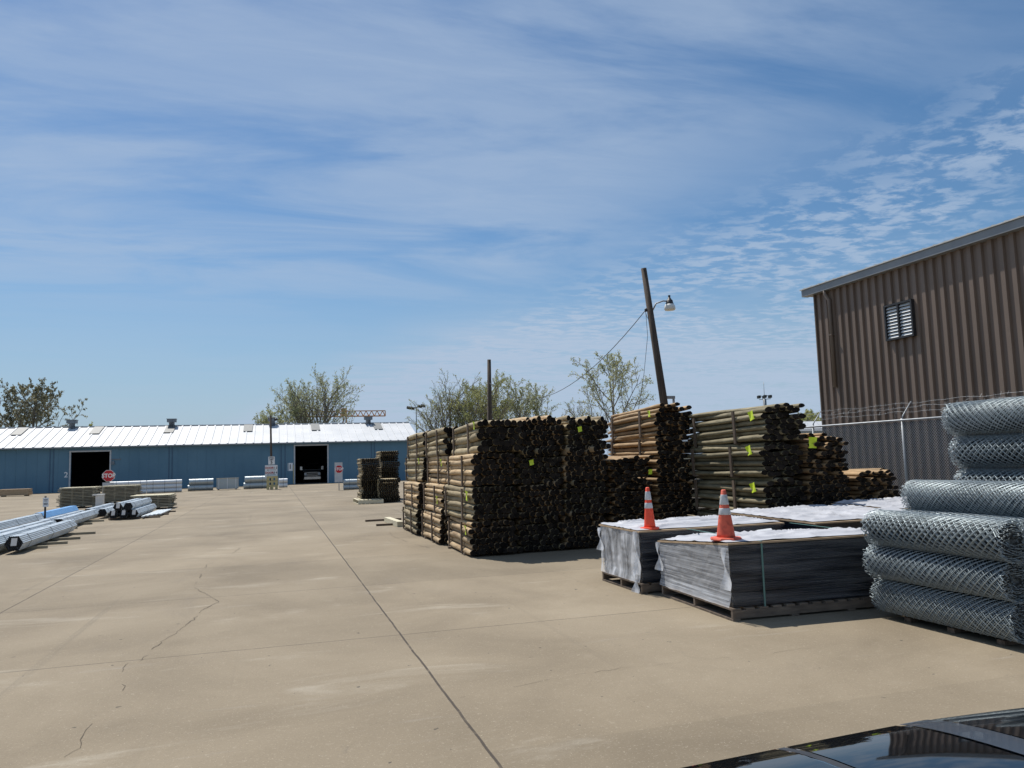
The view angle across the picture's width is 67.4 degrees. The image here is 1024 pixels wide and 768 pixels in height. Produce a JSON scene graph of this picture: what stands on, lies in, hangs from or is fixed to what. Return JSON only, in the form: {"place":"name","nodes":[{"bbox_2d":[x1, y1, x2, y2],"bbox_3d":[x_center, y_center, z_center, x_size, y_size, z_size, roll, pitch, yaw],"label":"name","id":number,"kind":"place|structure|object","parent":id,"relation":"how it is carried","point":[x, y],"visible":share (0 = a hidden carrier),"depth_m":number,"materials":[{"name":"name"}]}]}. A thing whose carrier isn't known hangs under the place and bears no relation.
{"place":"outdoors","nodes":[
{"label":"outdoors","id":0,"kind":"place"},
{"bbox_2d":[216,478,238,489],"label":"strapped block","id":1,"kind":"object","parent":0,"point":[227,483],"depth_m":69.55,"materials":[{"name":"grey metal"}]},
{"bbox_2d":[0,480,1023,767],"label":"pavement","id":2,"kind":"structure","parent":0,"point":[308,626],"depth_m":7.79,"materials":[{"name":"concrete"}]},
{"bbox_2d":[0,488,32,496],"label":"tan board stack","id":3,"kind":"object","parent":2,"relation":"on","point":[12,492],"visible":0.98,"depth_m":68.10,"materials":[{"name":"brown wood"}]},
{"bbox_2d":[60,531,95,535],"bbox_3d":[-14.129,4.790,24.545,1.450,0.068,0.091,0,-6,-19],"label":"timber bearer","id":4,"kind":"object","parent":2,"relation":"on","point":[80,533],"visible":0.64,"depth_m":24.60,"materials":[{"name":"brown wood"}]},
{"bbox_2d":[0,519,50,533],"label":"pipe bundle","id":5,"kind":"object","parent":4,"relation":"on","point":[20,526],"visible":0.16,"depth_m":23.34,"materials":[{"name":"silver metal"}]},
{"bbox_2d":[0,521,56,549],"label":"pipe bundle","id":6,"kind":"object","parent":4,"relation":"on","point":[4,537],"visible":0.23,"depth_m":21.16,"materials":[{"name":"silver metal"}]},
{"bbox_2d":[5,520,76,550],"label":"pipe bundle","id":7,"kind":"object","parent":4,"relation":"on","point":[20,541],"visible":1,"depth_m":20.96,"materials":[{"name":"white metal"}]},
{"bbox_2d":[56,486,103,507],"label":"picket stack","id":8,"kind":"object","parent":2,"relation":"on","point":[80,497],"visible":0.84,"depth_m":42.80,"materials":[{"name":"brown wood"}]},
{"bbox_2d":[102,470,115,491],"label":"stop sign","id":9,"kind":"object","parent":2,"relation":"on","point":[108,476],"visible":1,"depth_m":50.10,"materials":[{"name":"red metal"}]},
{"bbox_2d":[102,484,142,503],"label":"picket stack","id":10,"kind":"object","parent":2,"relation":"on","point":[116,493],"visible":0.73,"depth_m":48.03,"materials":[{"name":"brown wood"}]},
{"bbox_2d":[108,516,159,519],"bbox_3d":[-15.677,5.560,31.905,1.950,0.062,0.090,0,-6,-17],"label":"timber bearer","id":11,"kind":"object","parent":2,"relation":"on","point":[134,517],"visible":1,"depth_m":31.86,"materials":[{"name":"brown wood"}]},
{"bbox_2d":[119,509,130,517],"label":"pipe bundle","id":12,"kind":"object","parent":11,"relation":"on","point":[123,513],"visible":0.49,"depth_m":31.44,"materials":[{"name":"silver metal"}]},
{"bbox_2d":[123,498,151,510],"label":"pipe bundle","id":13,"kind":"object","parent":12,"relation":"on","point":[129,506],"visible":1,"depth_m":32.78,"materials":[{"name":"silver metal"}]},
{"bbox_2d":[129,504,156,516],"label":"pipe bundle","id":14,"kind":"object","parent":11,"relation":"on","point":[140,511],"visible":1,"depth_m":32.95,"materials":[{"name":"silver metal"}]},
{"bbox_2d":[130,493,176,508],"bbox_3d":[-18.546,6.089,39.800,2.028,0.722,1.800,0,-6,-17],"label":"picket stack","id":15,"kind":"object","parent":2,"relation":"on","point":[167,500],"visible":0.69,"depth_m":39.20,"materials":[{"name":"brown wood"}]},
{"bbox_2d":[146,488,181,492],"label":"fabric roll","id":16,"kind":"object","parent":2,"relation":"on","point":[164,490],"visible":1,"depth_m":65.76,"materials":[{"name":"grey metal"}]},
{"bbox_2d":[147,484,181,488],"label":"fabric roll","id":17,"kind":"object","parent":16,"relation":"on","point":[158,486],"visible":1,"depth_m":65.76,"materials":[{"name":"grey metal"}]},
{"bbox_2d":[147,479,181,484],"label":"fabric roll","id":18,"kind":"object","parent":17,"relation":"on","point":[155,482],"visible":1,"depth_m":65.80,"materials":[{"name":"grey metal"}]},
{"bbox_2d":[188,484,212,490],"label":"fabric roll","id":19,"kind":"object","parent":2,"relation":"on","point":[200,487],"visible":0.99,"depth_m":68.37,"materials":[{"name":"silver metal"}]},
{"bbox_2d":[189,478,212,484],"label":"fabric roll","id":20,"kind":"object","parent":19,"relation":"on","point":[200,481],"visible":1,"depth_m":68.44,"materials":[{"name":"silver metal"}]},
{"bbox_2d":[0,416,415,493],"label":"blue warehouse","id":21,"kind":"structure","parent":2,"relation":"on","point":[45,459],"depth_m":82.00,"materials":[{"name":"paint"}]},
{"bbox_2d":[300,463,322,482],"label":"silver truck","id":22,"kind":"object","parent":21,"relation":"in","point":[311,471],"visible":0.97,"depth_m":87.36,"materials":[{"name":"paint"}]},
{"bbox_2d":[243,482,266,488],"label":"fabric roll","id":23,"kind":"object","parent":2,"relation":"on","point":[254,485],"visible":0.94,"depth_m":69.73,"materials":[{"name":"silver metal"}]},
{"bbox_2d":[245,476,266,482],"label":"fabric roll","id":24,"kind":"object","parent":23,"relation":"on","point":[249,479],"visible":0.83,"depth_m":69.78,"materials":[{"name":"silver metal"}]},
{"bbox_2d":[265,416,277,488],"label":"sign pole","id":25,"kind":"object","parent":2,"relation":"on","point":[271,469],"visible":1,"depth_m":66.93,"materials":[{"name":"brown metal"}]},
{"bbox_2d":[335,462,342,481],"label":"prohibition sign","id":26,"kind":"object","parent":2,"relation":"on","point":[338,472],"visible":0.99,"depth_m":59.80,"materials":[{"name":"grey metal"}]},
{"bbox_2d":[353,498,383,503],"bbox_3d":[-7.388,5.982,39.376,1.250,0.200,2.604,0,-6,-17],"label":"pallet","id":27,"kind":"object","parent":2,"relation":"on","point":[367,500],"visible":0.87,"depth_m":38.27,"materials":[{"name":"beige wood"}]},
{"bbox_2d":[402,505,424,533],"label":"post bundle","id":28,"kind":"object","parent":2,"relation":"on","point":[413,519],"visible":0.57,"depth_m":21.50,"materials":[{"name":"brown wood"}]},
{"bbox_2d":[403,481,427,507],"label":"post bundle","id":29,"kind":"object","parent":28,"relation":"on","point":[413,494],"visible":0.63,"depth_m":21.61,"materials":[{"name":"brown wood"}]},
{"bbox_2d":[405,457,431,481],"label":"post bundle","id":30,"kind":"object","parent":29,"relation":"on","point":[416,470],"visible":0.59,"depth_m":21.80,"materials":[{"name":"brown wood"}]},
{"bbox_2d":[407,430,432,458],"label":"post bundle","id":31,"kind":"object","parent":30,"relation":"on","point":[416,448],"visible":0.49,"depth_m":21.95,"materials":[{"name":"brown wood"}]},
{"bbox_2d":[421,510,451,543],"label":"post bundle","id":32,"kind":"object","parent":2,"relation":"on","point":[436,526],"visible":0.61,"depth_m":19.03,"materials":[{"name":"brown wood"}]},
{"bbox_2d":[423,482,445,513],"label":"post bundle","id":33,"kind":"object","parent":32,"relation":"on","point":[434,500],"visible":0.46,"depth_m":19.35,"materials":[{"name":"brown wood"}]},
{"bbox_2d":[427,455,452,483],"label":"post bundle","id":34,"kind":"object","parent":33,"relation":"on","point":[437,466],"visible":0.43,"depth_m":19.40,"materials":[{"name":"brown wood"}]},
{"bbox_2d":[425,426,457,457],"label":"post bundle","id":35,"kind":"object","parent":34,"relation":"on","point":[440,443],"visible":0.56,"depth_m":19.33,"materials":[{"name":"brown wood"}]},
{"bbox_2d":[447,516,518,555],"bbox_3d":[-0.714,3.335,17.238,1.142,0.754,2.542,0,-6,-16],"label":"post bundle","id":36,"kind":"object","parent":2,"relation":"on","point":[482,537],"visible":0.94,"depth_m":16.14,"materials":[{"name":"brown wood"}]},
{"bbox_2d":[444,484,519,519],"bbox_3d":[-0.752,2.627,17.303,1.123,0.738,2.538,0,-6,-19],"label":"post bundle","id":37,"kind":"object","parent":36,"relation":"on","point":[482,502],"visible":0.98,"depth_m":16.25,"materials":[{"name":"brown wood"}]},
{"bbox_2d":[446,452,518,486],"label":"post bundle","id":38,"kind":"object","parent":37,"relation":"on","point":[479,469],"visible":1,"depth_m":16.32,"materials":[{"name":"brown wood"}]},
{"bbox_2d":[451,419,525,455],"bbox_3d":[-0.599,1.248,17.488,1.141,0.750,2.523,0,-7,-18],"label":"post bundle","id":39,"kind":"object","parent":38,"relation":"on","point":[495,436],"visible":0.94,"depth_m":16.43,"materials":[{"name":"brown wood"}]},
{"bbox_2d":[487,359,493,420],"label":"bare pole","id":40,"kind":"object","parent":2,"relation":"on","point":[489,403],"visible":0.49,"depth_m":51.98,"materials":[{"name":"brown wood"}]},
{"bbox_2d":[504,514,564,552],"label":"post bundle","id":41,"kind":"object","parent":2,"relation":"on","point":[541,533],"visible":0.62,"depth_m":16.49,"materials":[{"name":"brown wood"}]},
{"bbox_2d":[510,479,564,517],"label":"post bundle","id":42,"kind":"object","parent":41,"relation":"on","point":[536,500],"visible":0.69,"depth_m":16.55,"materials":[{"name":"brown wood"}]},
{"bbox_2d":[513,448,563,483],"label":"post bundle","id":43,"kind":"object","parent":42,"relation":"on","point":[537,465],"visible":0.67,"depth_m":16.64,"materials":[{"name":"brown wood"}]},
{"bbox_2d":[509,415,565,450],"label":"post bundle","id":44,"kind":"object","parent":43,"relation":"on","point":[544,431],"visible":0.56,"depth_m":16.79,"materials":[{"name":"brown wood"}]},
{"bbox_2d":[556,511,607,547],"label":"post bundle","id":45,"kind":"object","parent":2,"relation":"on","point":[579,529],"visible":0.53,"depth_m":16.80,"materials":[{"name":"brown wood"}]},
{"bbox_2d":[558,479,609,513],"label":"post bundle","id":46,"kind":"object","parent":45,"relation":"on","point":[586,496],"visible":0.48,"depth_m":16.86,"materials":[{"name":"brown wood"}]},
{"bbox_2d":[556,446,608,481],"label":"post bundle","id":47,"kind":"object","parent":46,"relation":"on","point":[582,464],"visible":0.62,"depth_m":16.90,"materials":[{"name":"brown wood"}]},
{"bbox_2d":[555,415,610,449],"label":"post bundle","id":48,"kind":"object","parent":47,"relation":"on","point":[583,432],"visible":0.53,"depth_m":17.06,"materials":[{"name":"brown wood"}]},
{"bbox_2d":[564,388,610,439],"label":"bare tree","id":49,"kind":"object","parent":2,"relation":"on","point":[571,409],"visible":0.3,"depth_m":91.84,"materials":[{"name":"green plant"}]},
{"bbox_2d":[568,350,655,437],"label":"open tree","id":50,"kind":"object","parent":2,"relation":"on","point":[616,377],"visible":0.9,"depth_m":81.93,"materials":[{"name":"green plant"}]},
{"bbox_2d":[604,513,643,522],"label":"rail bundle","id":51,"kind":"object","parent":2,"relation":"on","point":[611,518],"visible":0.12,"depth_m":17.19,"materials":[{"name":"brown wood"}]},
{"bbox_2d":[601,485,651,514],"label":"rail bundle","id":52,"kind":"object","parent":51,"relation":"on","point":[623,500],"visible":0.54,"depth_m":17.19,"materials":[{"name":"brown wood"}]},
{"bbox_2d":[604,455,653,486],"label":"rail bundle","id":53,"kind":"object","parent":52,"relation":"on","point":[626,470],"visible":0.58,"depth_m":17.28,"materials":[{"name":"brown wood"}]},
{"bbox_2d":[602,571,664,593],"bbox_3d":[2.860,3.048,12.179,2.480,0.140,1.424,0,-6,-17],"label":"pallet","id":54,"kind":"object","parent":2,"relation":"on","point":[646,587],"visible":0.13,"depth_m":11.59,"materials":[{"name":"brown wood"}]},
{"bbox_2d":[597,515,783,592],"bbox_3d":[2.818,2.630,12.215,2.558,0.978,1.531,0,-6,-17],"label":"wrapped sheet stack","id":55,"kind":"object","parent":54,"relation":"on","point":[628,547],"visible":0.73,"depth_m":11.69,"materials":[{"name":"plastic"}]},
{"bbox_2d":[640,487,658,529],"bbox_3d":[2.044,1.857,11.484,0.283,0.620,0.283,-1,-6,-23],"label":"traffic cone","id":56,"kind":"object","parent":55,"relation":"on","point":[649,521],"visible":1,"depth_m":11.43,"materials":[{"name":"orange plastic"}]},
{"bbox_2d":[641,268,675,404],"bbox_3d":[5.297,0.177,26.799,1.235,8.609,0.474,0,-6,-17],"label":"leaning pole","id":57,"kind":"object","parent":2,"relation":"on","point":[649,309],"visible":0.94,"depth_m":26.91,"materials":[{"name":"brown wood"}]},
{"bbox_2d":[653,507,697,519],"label":"rail bundle","id":58,"kind":"object","parent":2,"relation":"on","point":[663,514],"visible":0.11,"depth_m":17.47,"materials":[{"name":"brown wood"}]},
{"bbox_2d":[626,480,694,511],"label":"rail bundle","id":59,"kind":"object","parent":58,"relation":"on","point":[674,495],"visible":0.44,"depth_m":17.51,"materials":[{"name":"brown wood"}]},
{"bbox_2d":[606,434,695,481],"bbox_3d":[3.316,1.825,18.884,1.045,1.127,3.012,0,-6,-17],"label":"rail bundle","id":60,"kind":"object","parent":59,"relation":"on","point":[667,462],"visible":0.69,"depth_m":17.62,"materials":[{"name":"brown wood"}]},
{"bbox_2d":[607,402,692,441],"bbox_3d":[3.321,0.987,18.915,1.058,0.759,3.050,0,-8,-17],"label":"rail bundle","id":61,"kind":"object","parent":60,"relation":"on","point":[662,419],"visible":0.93,"depth_m":17.82,"materials":[{"name":"brown wood"}]},
{"bbox_2d":[695,509,718,516],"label":"rail bundle","id":62,"kind":"object","parent":2,"relation":"on","point":[703,512],"visible":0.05,"depth_m":17.28,"materials":[{"name":"brown wood"}]},
{"bbox_2d":[687,476,807,509],"bbox_3d":[4.944,2.358,16.610,1.077,0.767,3.308,0,-6,-17],"label":"rail bundle","id":63,"kind":"object","parent":62,"relation":"on","point":[758,492],"visible":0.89,"depth_m":15.66,"materials":[{"name":"brown wood"}]},
{"bbox_2d":[684,441,802,477],"bbox_3d":[4.852,1.653,16.736,1.095,0.720,3.310,0,-6,-17],"label":"rail bundle","id":64,"kind":"object","parent":63,"relation":"on","point":[766,459],"visible":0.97,"depth_m":15.62,"materials":[{"name":"brown wood"}]},
{"bbox_2d":[685,403,805,447],"bbox_3d":[4.947,0.939,16.741,1.097,0.801,3.432,0,-7,-17],"label":"rail bundle","id":65,"kind":"object","parent":64,"relation":"on","point":[780,422],"visible":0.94,"depth_m":15.69,"materials":[{"name":"brown wood"}]},
{"bbox_2d":[661,585,877,620],"bbox_3d":[3.607,2.852,10.407,2.520,0.140,1.924,0,-6,-15],"label":"pallet","id":66,"kind":"object","parent":2,"relation":"on","point":[793,609],"visible":0.42,"depth_m":9.49,"materials":[{"name":"brown wood"}]},
{"bbox_2d":[655,523,885,606],"bbox_3d":[3.567,2.399,10.454,2.608,0.991,2.061,0,-6,-15],"label":"wrapped sheet stack","id":67,"kind":"object","parent":66,"relation":"on","point":[764,567],"visible":0.87,"depth_m":9.59,"materials":[{"name":"plastic"}]},
{"bbox_2d":[710,490,741,540],"bbox_3d":[2.668,1.636,9.629,0.377,0.620,0.377,2,-7,-34],"label":"traffic cone","id":68,"kind":"object","parent":67,"relation":"on","point":[725,529],"visible":1,"depth_m":9.55,"materials":[{"name":"orange plastic"}]},
{"bbox_2d":[607,389,1023,507],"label":"chain link fence","id":69,"kind":"object","parent":2,"relation":"on","point":[903,451],"visible":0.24,"depth_m":17.27,"materials":[{"name":"metal"}]},
{"bbox_2d":[683,708,1023,767],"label":"black car","id":70,"kind":"object","parent":2,"relation":"on","point":[993,739],"visible":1,"depth_m":1.32,"materials":[{"name":"paint"}]},
{"bbox_2d":[870,575,1023,644],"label":"chain link roll","id":71,"kind":"object","parent":2,"relation":"on","point":[993,617],"visible":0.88,"depth_m":8.16,"materials":[{"name":"metal"}]},
{"bbox_2d":[862,542,1023,604],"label":"chain link roll","id":72,"kind":"object","parent":71,"relation":"on","point":[997,580],"visible":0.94,"depth_m":8.15,"materials":[{"name":"metal"}]},
{"bbox_2d":[861,508,1023,563],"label":"chain link roll","id":73,"kind":"object","parent":72,"relation":"on","point":[997,539],"visible":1,"depth_m":8.12,"materials":[{"name":"metal"}]},
{"bbox_2d":[0,0,1023,455],"label":"sky","id":74,"kind":"structure","parent":0,"point":[205,205],"materials":[{"name":"blue"}]},
{"bbox_2d":[730,503,904,529],"bbox_3d":[5.420,2.559,13.177,2.500,0.857,2.530,0,-6,-17],"label":"wrapped sheet stack","id":75,"kind":"object","parent":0,"point":[837,515],"visible":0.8,"depth_m":12.70,"materials":[{"name":"plastic"}]},
{"bbox_2d":[831,496,909,508],"bbox_3d":[7.608,2.619,14.612,2.250,0.891,1.680,0,-6,-17],"label":"wrapped sheet stack","id":76,"kind":"object","parent":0,"point":[895,502],"visible":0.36,"depth_m":14.56,"materials":[{"name":"plastic"}]},
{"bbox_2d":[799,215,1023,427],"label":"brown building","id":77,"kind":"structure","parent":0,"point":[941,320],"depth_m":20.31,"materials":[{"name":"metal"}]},
{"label":"rail bundle","id":78,"kind":"object","parent":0,"visible":0},
{"bbox_2d":[776,471,852,504],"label":"rail bundle","id":79,"kind":"object","parent":78,"relation":"on","point":[826,488],"visible":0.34,"depth_m":15.52,"materials":[{"name":"brown wood"}]},
{"bbox_2d":[784,433,848,472],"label":"rail bundle","id":80,"kind":"object","parent":79,"relation":"on","point":[823,452],"visible":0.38,"depth_m":15.59,"materials":[{"name":"brown wood"}]},
{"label":"rail bundle","id":81,"kind":"object","parent":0,"visible":0},
{"bbox_2d":[842,468,900,499],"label":"rail bundle","id":82,"kind":"object","parent":81,"relation":"on","point":[867,483],"visible":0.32,"depth_m":15.93,"materials":[{"name":"brown wood"}]},
{"label":"ground","id":83,"kind":"structure","parent":0,"visible":0},
{"bbox_2d":[0,377,87,426],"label":"broad tree","id":84,"kind":"object","parent":83,"relation":"on","point":[37,415],"visible":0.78,"depth_m":130.16,"materials":[{"name":"green plant"}]},
{"bbox_2d":[252,403,301,423],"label":"tree","id":85,"kind":"object","parent":83,"relation":"on","point":[263,419],"visible":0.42,"depth_m":131.33,"materials":[{"name":"green plant"}]},
{"bbox_2d":[262,363,364,422],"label":"vase tree","id":86,"kind":"object","parent":83,"relation":"on","point":[302,415],"visible":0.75,"depth_m":135.07,"materials":[{"name":"green plant"}]},
{"bbox_2d":[307,408,385,423],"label":"tower crane","id":87,"kind":"object","parent":83,"relation":"on","point":[378,415],"visible":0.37,"depth_m":246.75,"materials":[{"name":"orange paint"}]},
{"bbox_2d":[406,368,480,432],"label":"vase tree","id":88,"kind":"object","parent":83,"relation":"on","point":[436,407],"visible":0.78,"depth_m":111.11,"materials":[{"name":"green plant"}]},
{"bbox_2d":[438,369,518,427],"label":"leafy tree","id":89,"kind":"object","parent":83,"relation":"on","point":[469,405],"visible":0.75,"depth_m":111.05,"materials":[{"name":"green plant"}]},
{"bbox_2d":[460,377,518,423],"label":"leafy tree","id":90,"kind":"object","parent":83,"relation":"on","point":[503,403],"visible":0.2,"depth_m":114.66,"materials":[{"name":"green plant"}]},
{"bbox_2d":[501,375,536,419],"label":"columnar tree","id":91,"kind":"object","parent":83,"relation":"on","point":[527,411],"visible":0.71,"depth_m":115.29,"materials":[{"name":"green plant"}]},
{"bbox_2d":[505,380,561,418],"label":"columnar tree","id":92,"kind":"object","parent":83,"relation":"on","point":[536,408],"visible":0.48,"depth_m":117.50,"materials":[{"name":"green plant"}]},
{"bbox_3d":[5.166,2.056,8.590,0.448,0.463,1.910,-32,4,-18],"label":"chain link roll","id":93,"kind":"object","parent":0,"visible":0},
{"bbox_2d":[901,509,1023,555],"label":"chain link roll","id":94,"kind":"object","parent":93,"relation":"on","point":[1021,519],"visible":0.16,"depth_m":8.57,"materials":[{"name":"metal"}]},
{"bbox_2d":[900,479,1023,518],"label":"chain link roll","id":95,"kind":"object","parent":94,"relation":"on","point":[985,497],"visible":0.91,"depth_m":8.69,"materials":[{"name":"metal"}]},
{"bbox_3d":[6.053,1.608,8.913,0.463,0.448,1.910,14,-10,-15],"label":"chain link roll","id":96,"kind":"object","parent":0,"visible":0},
{"bbox_2d":[953,466,1023,484],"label":"chain link roll","id":97,"kind":"object","parent":96,"relation":"on","point":[980,474],"visible":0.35,"depth_m":9.36,"materials":[{"name":"metal"}]},
{"bbox_2d":[947,432,1023,467],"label":"chain link roll","id":98,"kind":"object","parent":97,"relation":"on","point":[1005,450],"visible":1,"depth_m":9.34,"materials":[{"name":"metal"}]},
{"bbox_2d":[940,396,1023,436],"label":"chain link roll","id":99,"kind":"object","parent":98,"relation":"on","point":[1000,415],"visible":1,"depth_m":9.34,"materials":[{"name":"metal"}]},
{"bbox_3d":[-16.589,5.301,29.019,1.300,0.068,0.090,0,-6,-17],"label":"timber bearer","id":100,"kind":"object","parent":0,"visible":0},
{"bbox_2d":[54,509,98,523],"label":"pipe bundle","id":101,"kind":"object","parent":100,"relation":"on","point":[80,517],"visible":0.56,"depth_m":29.20,"materials":[{"name":"white metal"}]},
{"bbox_3d":[-16.303,4.821,24.213,0.800,0.068,0.090,0,-6,-17],"label":"timber bearer","id":102,"kind":"object","parent":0,"visible":0},
{"bbox_2d":[0,514,43,529],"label":"pipe bundle","id":103,"kind":"object","parent":102,"relation":"on","point":[9,523],"visible":0.74,"depth_m":26.45,"materials":[{"name":"white metal"}]},
{"bbox_3d":[-18.811,5.870,34.163,2.100,0.068,0.090,0,-6,-17],"label":"timber bearer","id":104,"kind":"object","parent":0,"visible":0},
{"bbox_2d":[34,506,78,517],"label":"pipe bundle","id":105,"kind":"object","parent":104,"relation":"on","point":[58,511],"visible":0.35,"depth_m":31.89,"materials":[{"name":"blue metal"}]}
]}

